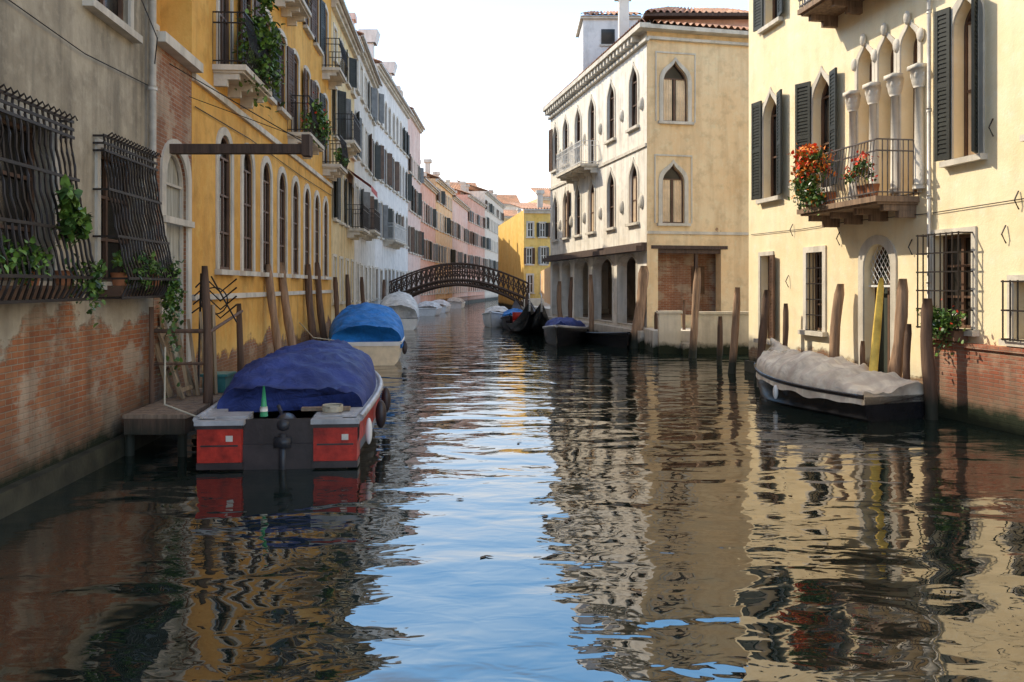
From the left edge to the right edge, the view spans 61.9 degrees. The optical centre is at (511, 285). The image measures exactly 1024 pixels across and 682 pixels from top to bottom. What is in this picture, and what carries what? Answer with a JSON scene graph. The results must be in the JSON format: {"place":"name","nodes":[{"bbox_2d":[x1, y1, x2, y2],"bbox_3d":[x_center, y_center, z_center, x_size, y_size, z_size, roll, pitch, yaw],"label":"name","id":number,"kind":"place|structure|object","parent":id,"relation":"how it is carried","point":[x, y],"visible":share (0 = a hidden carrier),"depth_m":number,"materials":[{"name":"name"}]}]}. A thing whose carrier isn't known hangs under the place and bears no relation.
{"place":"outdoors","nodes":[
{"label":"outdoors","id":0,"kind":"place"},
{"bbox_2d":[496,194,519,203],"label":"roof tiles","id":1,"kind":"object","parent":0,"point":[504,199],"visible":0.35,"depth_m":168.56,"materials":[{"name":"tile"}]},
{"bbox_2d":[0,299,1023,681],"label":"canal water","id":2,"kind":"structure","parent":0,"point":[742,527],"depth_m":7.22,"materials":[{"name":"blue liquid"}]},
{"bbox_2d":[122,307,242,456],"bbox_3d":[-4.652,1.550,12.942,1.000,2.500,4.124,0,0,0],"label":"wooden landing stage","id":3,"kind":"object","parent":2,"relation":"in","point":[159,417],"visible":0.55,"depth_m":11.13,"materials":[{"name":"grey wood"}]},
{"bbox_2d":[155,305,217,399],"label":"stacked timber boards","id":4,"kind":"object","parent":3,"relation":"on","point":[187,376],"visible":0.72,"depth_m":12.69,"materials":[{"name":"wood"}]},
{"bbox_2d":[191,273,236,384],"bbox_3d":[-4.873,0.750,13.953,0.769,1.901,0.134,0,0,0],"label":"metal rack","id":5,"kind":"object","parent":3,"relation":"attached to","point":[200,308],"visible":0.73,"depth_m":13.93,"materials":[{"name":"metal"}]},
{"bbox_2d":[200,371,235,392],"bbox_3d":[-4.575,1.502,13.300,0.410,0.285,0.460,0,0,0],"label":"plastic crate","id":6,"kind":"object","parent":3,"relation":"on","point":[224,378],"visible":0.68,"depth_m":13.10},
{"bbox_2d":[201,266,212,405],"bbox_3d":[-4.285,1.362,12.002,0.178,3.276,0.136,0,0,0],"label":"mooring pole","id":7,"kind":"object","parent":2,"relation":"in","point":[207,361],"visible":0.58,"depth_m":11.96,"materials":[{"name":"brown wood"}]},
{"bbox_2d":[236,303,243,371],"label":"mooring pole","id":8,"kind":"object","parent":2,"relation":"in","point":[240,348],"visible":0.44,"depth_m":14.94,"materials":[{"name":"brown wood"}]},
{"bbox_2d":[265,264,281,351],"bbox_3d":[-5.383,1.230,19.608,0.578,3.440,0.250,0,0,0],"label":"mooring pole","id":9,"kind":"object","parent":2,"relation":"in","point":[272,308],"visible":0.52,"depth_m":19.51,"materials":[{"name":"brown wood"}]},
{"bbox_2d":[164,339,390,469],"bbox_3d":[-3.257,1.645,13.014,2.797,1.710,5.807,0,0,-5],"label":"motorboat","id":10,"kind":"object","parent":2,"relation":"on","point":[310,404],"visible":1,"depth_m":10.75,"materials":[{"name":"fabric"}]},
{"bbox_2d":[279,262,295,345],"bbox_3d":[-5.513,1.171,21.211,0.603,3.486,0.247,0,0,0],"label":"mooring pole","id":11,"kind":"object","parent":2,"relation":"in","point":[288,324],"visible":0.58,"depth_m":21.13,"materials":[{"name":"brown wood"}]},
{"bbox_2d":[305,264,316,339],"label":"mooring pole","id":12,"kind":"object","parent":2,"relation":"in","point":[310,308],"visible":0.59,"depth_m":24.53,"materials":[{"name":"brown wood"}]},
{"bbox_2d":[315,262,327,340],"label":"mooring pole","id":13,"kind":"object","parent":2,"relation":"in","point":[320,313],"visible":0.62,"depth_m":26.32,"materials":[{"name":"brown wood"}]},
{"bbox_2d":[333,277,338,316],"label":"mooring pole","id":14,"kind":"object","parent":2,"relation":"in","point":[336,294],"visible":0.42,"depth_m":29.73,"materials":[{"name":"brown wood"}]},
{"bbox_2d":[299,302,406,365],"bbox_3d":[-4.801,1.464,26.050,3.082,1.912,5.908,0,0,-9],"label":"motorboat","id":15,"kind":"object","parent":2,"relation":"on","point":[374,332],"visible":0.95,"depth_m":23.65,"materials":[{"name":"fabric"}]},
{"bbox_2d":[380,291,419,329],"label":"covered boat","id":16,"kind":"object","parent":2,"relation":"on","point":[403,306],"visible":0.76,"depth_m":42.39,"materials":[{"name":"fabric"}]},
{"bbox_2d":[418,301,441,315],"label":"motorboat","id":17,"kind":"object","parent":2,"relation":"on","point":[428,308],"visible":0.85,"depth_m":62.49,"materials":[{"name":"fabric"}]},
{"bbox_2d":[389,262,543,309],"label":"arched footbridge","id":18,"kind":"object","parent":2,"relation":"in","point":[421,288],"visible":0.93,"depth_m":50.98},
{"bbox_2d":[482,306,507,326],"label":"motorboat","id":19,"kind":"object","parent":2,"relation":"on","point":[492,316],"visible":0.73,"depth_m":45.22,"materials":[{"name":"paint"}]},
{"bbox_2d":[500,308,522,329],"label":"motorboat","id":20,"kind":"object","parent":2,"relation":"on","point":[506,316],"visible":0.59,"depth_m":42.83,"materials":[{"name":"fabric"}]},
{"bbox_2d":[506,293,533,333],"bbox_3d":[0.484,1.337,40.810,1.480,2.027,8.399,0,0,-4],"label":"gondola","id":21,"kind":"object","parent":2,"relation":"on","point":[521,323],"visible":0.79,"depth_m":38.14,"materials":[{"name":"black paint"}]},
{"bbox_2d":[498,210,549,308],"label":"walls","id":22,"kind":"structure","parent":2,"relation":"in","point":[513,241],"depth_m":75.41,"materials":[{"name":"paint"}]},
{"bbox_2d":[509,202,549,208],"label":"roof tiles","id":23,"kind":"object","parent":22,"relation":"on","point":[524,205],"visible":0.74,"depth_m":76.54,"materials":[{"name":"tile"}]},
{"bbox_2d":[527,223,545,291],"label":"glass","id":24,"kind":"object","parent":22,"relation":"attached to","point":[530,281],"visible":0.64,"depth_m":72.18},
{"bbox_2d":[525,221,547,292],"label":"stone surrounds","id":25,"kind":"object","parent":22,"relation":"attached to","point":[532,247],"visible":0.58,"depth_m":72.07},
{"bbox_2d":[524,293,548,334],"bbox_3d":[1.080,1.337,40.960,1.480,2.027,10.086,0,0,-2],"label":"gondola","id":26,"kind":"object","parent":2,"relation":"on","point":[540,318],"visible":0.56,"depth_m":37.08,"materials":[{"name":"black paint"}]},
{"bbox_2d":[542,317,588,345],"bbox_3d":[2.051,1.794,33.309,1.710,1.252,5.536,0,0,9],"label":"rowing boat","id":27,"kind":"object","parent":2,"relation":"on","point":[561,331],"visible":0.99,"depth_m":31.45,"materials":[{"name":"black paint"}]},
{"bbox_2d":[568,277,572,317],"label":"mooring pole","id":28,"kind":"object","parent":2,"relation":"in","point":[570,302],"visible":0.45,"depth_m":34.85,"materials":[{"name":"brown wood"}]},
{"bbox_2d":[588,274,593,331],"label":"mooring pole","id":29,"kind":"object","parent":2,"relation":"in","point":[591,307],"visible":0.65,"depth_m":33.77,"materials":[{"name":"brown wood"}]},
{"bbox_2d":[583,329,630,347],"bbox_3d":[3.523,2.013,32.562,1.410,0.815,6.049,0,0,-10],"label":"rowing boat","id":30,"kind":"object","parent":2,"relation":"on","point":[616,339],"visible":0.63,"depth_m":30.66,"materials":[{"name":"black paint"}]},
{"bbox_2d":[629,266,648,347],"bbox_3d":[4.452,1.150,30.116,0.778,3.687,0.445,0,0,0],"label":"mooring pole","id":31,"kind":"object","parent":2,"relation":"in","point":[640,307],"visible":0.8,"depth_m":29.96,"materials":[{"name":"brown wood"}]},
{"bbox_2d":[688,268,700,357],"bbox_3d":[5.537,1.228,25.896,0.398,3.543,0.291,0,0,0],"label":"mooring pole","id":32,"kind":"object","parent":2,"relation":"in","point":[695,315],"visible":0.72,"depth_m":25.81,"materials":[{"name":"brown wood"}]},
{"bbox_2d":[643,311,748,354],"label":"stone quay","id":33,"kind":"structure","parent":2,"relation":"in","point":[669,335],"depth_m":27.40,"materials":[{"name":"stone"}]},
{"bbox_2d":[717,316,722,364],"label":"mooring pole","id":34,"kind":"object","parent":2,"relation":"in","point":[719,341],"visible":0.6,"depth_m":23.57,"materials":[{"name":"brown wood"}]},
{"bbox_2d":[728,287,739,373],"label":"mooring pole","id":35,"kind":"object","parent":2,"relation":"in","point":[734,336],"visible":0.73,"depth_m":21.29,"materials":[{"name":"brown wood"}]},
{"bbox_2d":[754,290,770,382],"bbox_3d":[5.633,1.547,19.289,0.464,2.900,0.248,0,0,0],"label":"mooring pole","id":36,"kind":"object","parent":2,"relation":"in","point":[763,327],"visible":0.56,"depth_m":19.24,"materials":[{"name":"brown wood"}]},
{"bbox_2d":[782,303,788,346],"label":"mooring pole","id":37,"kind":"object","parent":2,"relation":"in","point":[785,323],"visible":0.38,"depth_m":19.34,"materials":[{"name":"brown wood"}]},
{"bbox_2d":[829,284,843,357],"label":"mooring pole","id":38,"kind":"object","parent":2,"relation":"in","point":[835,325],"visible":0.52,"depth_m":17.15,"materials":[{"name":"brown wood"}]},
{"bbox_2d":[753,338,924,421],"bbox_3d":[5.579,1.728,16.003,1.760,1.384,4.346,0,0,-20],"label":"covered boat","id":39,"kind":"object","parent":2,"relation":"on","point":[841,386],"visible":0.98,"depth_m":14.60,"materials":[{"name":"fabric"}]},
{"bbox_2d":[869,278,883,371],"bbox_3d":[6.351,0.790,14.900,0.288,1.848,0.061,0,0,0],"label":"yellow mooring board","id":40,"kind":"object","parent":2,"relation":"in","point":[875,347],"visible":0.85,"depth_m":14.88,"materials":[{"name":"paint"}]},
{"bbox_2d":[888,279,907,377],"bbox_3d":[6.734,1.439,14.989,0.426,3.118,0.237,0,0,0],"label":"mooring pole","id":41,"kind":"object","parent":2,"relation":"in","point":[900,324],"visible":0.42,"depth_m":14.90,"materials":[{"name":"brown wood"}]},
{"bbox_2d":[903,324,911,379],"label":"mooring pole","id":42,"kind":"object","parent":2,"relation":"in","point":[907,352],"visible":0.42,"depth_m":14.57,"materials":[{"name":"brown wood"}]},
{"bbox_2d":[920,298,937,419],"bbox_3d":[6.861,1.605,14.021,0.274,2.790,0.234,0,0,0],"label":"mooring pole","id":43,"kind":"object","parent":2,"relation":"in","point":[928,369],"visible":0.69,"depth_m":13.95,"materials":[{"name":"brown wood"}]},
{"bbox_2d":[345,0,748,210],"label":"sky","id":44,"kind":"structure","parent":0,"point":[479,76],"materials":[{"name":"white"}]},
{"label":"ground","id":45,"kind":"structure","parent":0,"visible":0},
{"bbox_2d":[0,0,152,487],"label":"walls","id":46,"kind":"structure","parent":45,"relation":"on","point":[73,381],"depth_m":9.80,"materials":[{"name":"paint"}]},
{"bbox_2d":[0,0,122,281],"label":"glass","id":47,"kind":"object","parent":46,"relation":"attached to","point":[111,5],"visible":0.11,"depth_m":9.21,"materials":[{"name":"glass"}]},
{"bbox_2d":[0,0,127,280],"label":"window frames","id":48,"kind":"structure","parent":46,"relation":"attached to","point":[105,198],"depth_m":11.18,"materials":[{"name":"wood"}]},
{"bbox_2d":[0,0,142,289],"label":"sills","id":49,"kind":"structure","parent":46,"relation":"attached to","point":[98,9],"depth_m":10.59,"materials":[{"name":"stone"}]},
{"bbox_2d":[0,0,146,281],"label":"stone surrounds","id":50,"kind":"object","parent":46,"relation":"attached to","point":[98,166],"visible":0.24,"depth_m":10.40,"materials":[{"name":"stone"}]},
{"bbox_2d":[0,434,161,518],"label":"foundation ledge","id":51,"kind":"object","parent":46,"relation":"attached to","point":[24,492],"depth_m":9.29,"materials":[{"name":"stone"}]},
{"bbox_2d":[9,0,157,84],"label":"wires","id":52,"kind":"object","parent":46,"relation":"attached to","point":[89,55],"visible":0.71,"depth_m":10.49,"materials":[{"name":"metal"}]},
{"bbox_2d":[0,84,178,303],"bbox_3d":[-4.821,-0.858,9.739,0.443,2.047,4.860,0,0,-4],"label":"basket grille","id":53,"kind":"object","parent":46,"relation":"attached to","point":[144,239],"visible":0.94,"depth_m":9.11,"materials":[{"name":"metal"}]},
{"bbox_2d":[0,234,60,287],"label":"hanging plant","id":54,"kind":"object","parent":53,"relation":"attached to","point":[32,258],"visible":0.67,"depth_m":7.96,"materials":[{"name":"green plant"}]},
{"bbox_2d":[51,174,93,249],"bbox_3d":[-4.629,-0.755,9.004,0.368,0.789,0.702,0,0,12],"label":"hanging plant","id":55,"kind":"object","parent":53,"relation":"attached to","point":[72,224],"visible":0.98,"depth_m":8.91,"materials":[{"name":"green plant"}]},
{"bbox_2d":[0,286,161,299],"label":"planter box","id":56,"kind":"object","parent":53,"relation":"attached to","point":[114,291],"visible":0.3,"depth_m":8.72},
{"bbox_2d":[20,270,158,285],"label":"flower pots","id":57,"kind":"object","parent":56,"relation":"on","point":[118,282],"visible":0.3,"depth_m":9.88,"materials":[{"name":"ceramic"}]},
{"bbox_2d":[64,253,113,327],"bbox_3d":[-4.603,0.063,9.327,0.408,0.832,0.832,0,0,0],"label":"hanging plant","id":58,"kind":"object","parent":53,"relation":"attached to","point":[97,285],"visible":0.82,"depth_m":9.27,"materials":[{"name":"green plant"}]},
{"bbox_2d":[103,245,164,293],"bbox_3d":[-4.787,-0.201,10.911,0.388,0.638,1.377,0,0,0],"label":"hanging plant","id":59,"kind":"object","parent":53,"relation":"attached to","point":[117,260],"visible":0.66,"depth_m":10.86,"materials":[{"name":"green plant"}]},
{"bbox_2d":[157,253,187,398],"bbox_3d":[-4.812,0.573,12.081,0.475,2.076,0.764,0,0,0],"label":"hanging plant","id":60,"kind":"object","parent":53,"relation":"hanging from","point":[171,298],"visible":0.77,"depth_m":12.04,"materials":[{"name":"green plant"}]},
{"bbox_2d":[147,0,159,250],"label":"drainpipe","id":61,"kind":"object","parent":46,"relation":"attached to","point":[152,88],"visible":0.55,"depth_m":12.07,"materials":[{"name":"metal"}]},
{"bbox_2d":[153,31,202,435],"bbox_3d":[-6.933,-0.350,13.217,3.680,6.700,1.854,0,0,-4],"label":"brick annex","id":62,"kind":"object","parent":45,"relation":"on","point":[174,117],"visible":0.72,"depth_m":13.50,"materials":[{"name":"brick"}]},
{"bbox_2d":[166,157,178,361],"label":"door","id":63,"kind":"structure","parent":62,"relation":"in","point":[172,194],"depth_m":13.60,"materials":[{"name":"wood"}]},
{"bbox_2d":[166,155,183,366],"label":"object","id":64,"kind":"structure","parent":62,"relation":"in","point":[181,191],"depth_m":13.86,"materials":[{"name":"stone"}]},
{"bbox_2d":[169,63,300,140],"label":"stays","id":65,"kind":"object","parent":62,"relation":"attached to","point":[238,104],"visible":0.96,"depth_m":13.08,"materials":[{"name":"metal"}]},
{"bbox_2d":[169,134,312,156],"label":"beam","id":66,"kind":"structure","parent":62,"relation":"attached to","point":[304,148],"depth_m":13.00,"materials":[{"name":"wood"}]},
{"bbox_2d":[160,0,348,387],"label":"yellow palazzo","id":67,"kind":"structure","parent":45,"relation":"on","point":[252,215],"depth_m":18.57,"materials":[{"name":"paint"}]},
{"bbox_2d":[232,4,287,118],"bbox_3d":[-4.952,-4.372,16.849,0.716,2.066,2.244,0,0,0],"label":"hanging plant","id":68,"kind":"object","parent":67,"relation":"hanging from","point":[271,37],"visible":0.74,"depth_m":16.58,"materials":[{"name":"green plant"}]},
{"bbox_2d":[257,0,278,43],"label":"hanging plant","id":69,"kind":"object","parent":67,"relation":"hanging from","point":[263,4],"visible":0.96,"depth_m":17.18,"materials":[{"name":"green plant"}]},
{"bbox_2d":[220,0,326,276],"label":"window frames","id":70,"kind":"structure","parent":67,"relation":"in","point":[227,160],"depth_m":19.73,"materials":[{"name":"wood"}]},
{"bbox_2d":[301,88,335,148],"bbox_3d":[-5.342,-4.482,23.329,0.672,1.485,2.934,0,0,0],"label":"hanging plant","id":71,"kind":"object","parent":67,"relation":"attached to","point":[324,128],"visible":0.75,"depth_m":23.21,"materials":[{"name":"green plant"}]},
{"bbox_2d":[331,8,353,323],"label":"walls","id":72,"kind":"structure","parent":45,"relation":"on","point":[342,244],"depth_m":32.71,"materials":[{"name":"paint"}]},
{"bbox_2d":[332,22,353,301],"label":"stone surrounds","id":73,"kind":"object","parent":72,"relation":"attached to","point":[335,255],"visible":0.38,"depth_m":32.94,"materials":[{"name":"stone"}]},
{"bbox_2d":[332,58,356,304],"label":"sills","id":74,"kind":"structure","parent":72,"relation":"attached to","point":[336,137],"depth_m":32.69,"materials":[{"name":"stone"}]},
{"bbox_2d":[334,49,356,225],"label":"window shutters","id":75,"kind":"object","parent":72,"relation":"attached to","point":[342,111],"visible":0.67,"depth_m":31.61,"materials":[{"name":"green paint"}]},
{"bbox_2d":[331,0,359,57],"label":"cornice","id":76,"kind":"structure","parent":72,"relation":"attached to","point":[338,11],"depth_m":32.63,"materials":[{"name":"stone"}]},
{"bbox_2d":[340,0,363,52],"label":"gutter","id":77,"kind":"object","parent":76,"relation":"on","point":[344,6],"visible":1,"depth_m":32.98,"materials":[{"name":"metal"}]},
{"bbox_2d":[354,55,374,304],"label":"walls","id":78,"kind":"structure","parent":45,"relation":"on","point":[364,252],"depth_m":40.45,"materials":[{"name":"paint"}]},
{"bbox_2d":[355,58,374,300],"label":"stone surrounds","id":79,"kind":"object","parent":78,"relation":"attached to","point":[368,134],"visible":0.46,"depth_m":41.01,"materials":[{"name":"stone"}]},
{"bbox_2d":[361,81,376,227],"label":"window shutters","id":80,"kind":"object","parent":79,"relation":"attached to","point":[365,198],"visible":0.68,"depth_m":42.30,"materials":[{"name":"grey paint"}]},
{"bbox_2d":[369,134,373,229],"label":"window shutters","id":81,"kind":"object","parent":79,"relation":"attached to","point":[371,170],"visible":0.52,"depth_m":42.37,"materials":[{"name":"brown paint"}]},
{"bbox_2d":[355,88,376,303],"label":"sills","id":82,"kind":"structure","parent":78,"relation":"attached to","point":[362,163],"depth_m":40.87,"materials":[{"name":"stone"}]},
{"bbox_2d":[356,111,380,210],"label":"window shutters","id":83,"kind":"object","parent":78,"relation":"attached to","point":[377,161],"visible":0.44,"depth_m":45.62,"materials":[{"name":"green paint"}]},
{"bbox_2d":[358,36,379,90],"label":"cornice","id":84,"kind":"structure","parent":78,"relation":"attached to","point":[369,68],"depth_m":41.35,"materials":[{"name":"stone"}]},
{"bbox_2d":[361,34,382,85],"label":"gutter","id":85,"kind":"object","parent":84,"relation":"on","point":[370,57],"visible":1,"depth_m":40.51,"materials":[{"name":"metal"}]},
{"bbox_2d":[358,29,413,303],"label":"white palazzo","id":86,"kind":"structure","parent":45,"relation":"on","point":[393,184],"depth_m":51.42,"materials":[{"name":"paint"}]},
{"bbox_2d":[376,105,406,297],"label":"window frames","id":87,"kind":"structure","parent":86,"relation":"in","point":[385,105],"depth_m":51.69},
{"bbox_2d":[408,118,419,304],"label":"walls","id":88,"kind":"structure","parent":45,"relation":"on","point":[413,219],"depth_m":63.98,"materials":[{"name":"paint"}]},
{"bbox_2d":[408,156,419,288],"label":"stone surrounds","id":89,"kind":"object","parent":88,"relation":"attached to","point":[416,164],"visible":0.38,"depth_m":62.70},
{"bbox_2d":[409,154,421,253],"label":"window shutters","id":90,"kind":"object","parent":88,"relation":"attached to","point":[419,242],"visible":0.95,"depth_m":61.46,"materials":[{"name":"brown paint"}]},
{"bbox_2d":[412,186,423,254],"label":"window shutters","id":91,"kind":"object","parent":88,"relation":"attached to","point":[419,204],"visible":0.8,"depth_m":66.09,"materials":[{"name":"green paint"}]},
{"bbox_2d":[420,183,434,301],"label":"walls","id":92,"kind":"structure","parent":45,"relation":"on","point":[428,196],"depth_m":72.47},
{"bbox_2d":[427,178,451,300],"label":"walls","id":93,"kind":"structure","parent":45,"relation":"on","point":[442,239],"depth_m":83.26,"materials":[{"name":"paint"}]},
{"bbox_2d":[436,189,451,292],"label":"stone surrounds","id":94,"kind":"object","parent":93,"relation":"attached to","point":[442,215],"visible":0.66,"depth_m":84.48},
{"bbox_2d":[452,196,467,300],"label":"walls","id":95,"kind":"structure","parent":45,"relation":"on","point":[459,215],"depth_m":96.41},
{"bbox_2d":[456,195,484,299],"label":"walls","id":96,"kind":"structure","parent":45,"relation":"on","point":[475,207],"depth_m":110.51,"materials":[{"name":"paint"}]},
{"bbox_2d":[468,210,484,290],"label":"stone surrounds","id":97,"kind":"object","parent":96,"relation":"attached to","point":[482,260],"visible":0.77,"depth_m":115.66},
{"bbox_2d":[469,191,502,298],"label":"walls","id":98,"kind":"structure","parent":45,"relation":"on","point":[482,196],"depth_m":127.92,"materials":[{"name":"paint"}]},
{"bbox_2d":[521,267,608,315],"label":"stone quay","id":99,"kind":"structure","parent":45,"relation":"on","point":[545,282],"depth_m":57.69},
{"bbox_2d":[542,0,748,348],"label":"corner palazzo","id":100,"kind":"structure","parent":45,"relation":"on","point":[647,112],"depth_m":31.00,"materials":[{"name":"paint"}]},
{"bbox_2d":[555,72,636,238],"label":"window frames","id":101,"kind":"structure","parent":100,"relation":"in","point":[633,82],"depth_m":34.41,"materials":[{"name":"wood"}]},
{"bbox_2d":[601,29,614,43],"bbox_3d":[4.250,-11.025,37.780,0.600,0.650,0.020,0,0,0],"label":"turret window","id":102,"kind":"structure","parent":100,"relation":"in","point":[607,35],"depth_m":37.77,"materials":[{"name":"grey glass"}]},
{"bbox_2d":[744,0,1023,435],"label":"cream palazzo","id":103,"kind":"structure","parent":45,"relation":"on","point":[923,100],"depth_m":15.63,"materials":[{"name":"paint"}]},
{"bbox_2d":[788,169,826,215],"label":"potted geraniums","id":104,"kind":"object","parent":103,"relation":"on","point":[803,192],"visible":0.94,"depth_m":16.95,"materials":[{"name":"green plant"}]},
{"bbox_2d":[787,143,841,190],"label":"potted geraniums","id":105,"kind":"object","parent":103,"relation":"on","point":[803,159],"visible":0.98,"depth_m":16.78,"materials":[{"name":"orange plant"}]},
{"bbox_2d":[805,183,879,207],"bbox_3d":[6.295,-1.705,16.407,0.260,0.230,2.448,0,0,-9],"label":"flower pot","id":106,"kind":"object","parent":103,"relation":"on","point":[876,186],"visible":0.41,"depth_m":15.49,"materials":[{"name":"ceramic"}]},
{"bbox_2d":[841,150,878,184],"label":"potted geraniums","id":107,"kind":"object","parent":106,"relation":"in","point":[851,176],"visible":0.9,"depth_m":15.46,"materials":[{"name":"green plant"}]},
{"bbox_2d":[768,0,976,372],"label":"window frames","id":108,"kind":"structure","parent":103,"relation":"in","point":[963,237],"depth_m":15.61,"materials":[{"name":"wood"}]},
{"bbox_2d":[879,250,889,372],"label":"door","id":109,"kind":"structure","parent":103,"relation":"in","point":[883,352],"depth_m":16.61,"materials":[{"name":"wood"}]},
{"bbox_2d":[916,299,967,355],"bbox_3d":[7.082,0.760,14.075,0.476,1.104,1.317,0,0,0],"label":"window box plant","id":110,"kind":"object","parent":103,"relation":"on","point":[941,319],"depth_m":13.88,"materials":[{"name":"green plant"}]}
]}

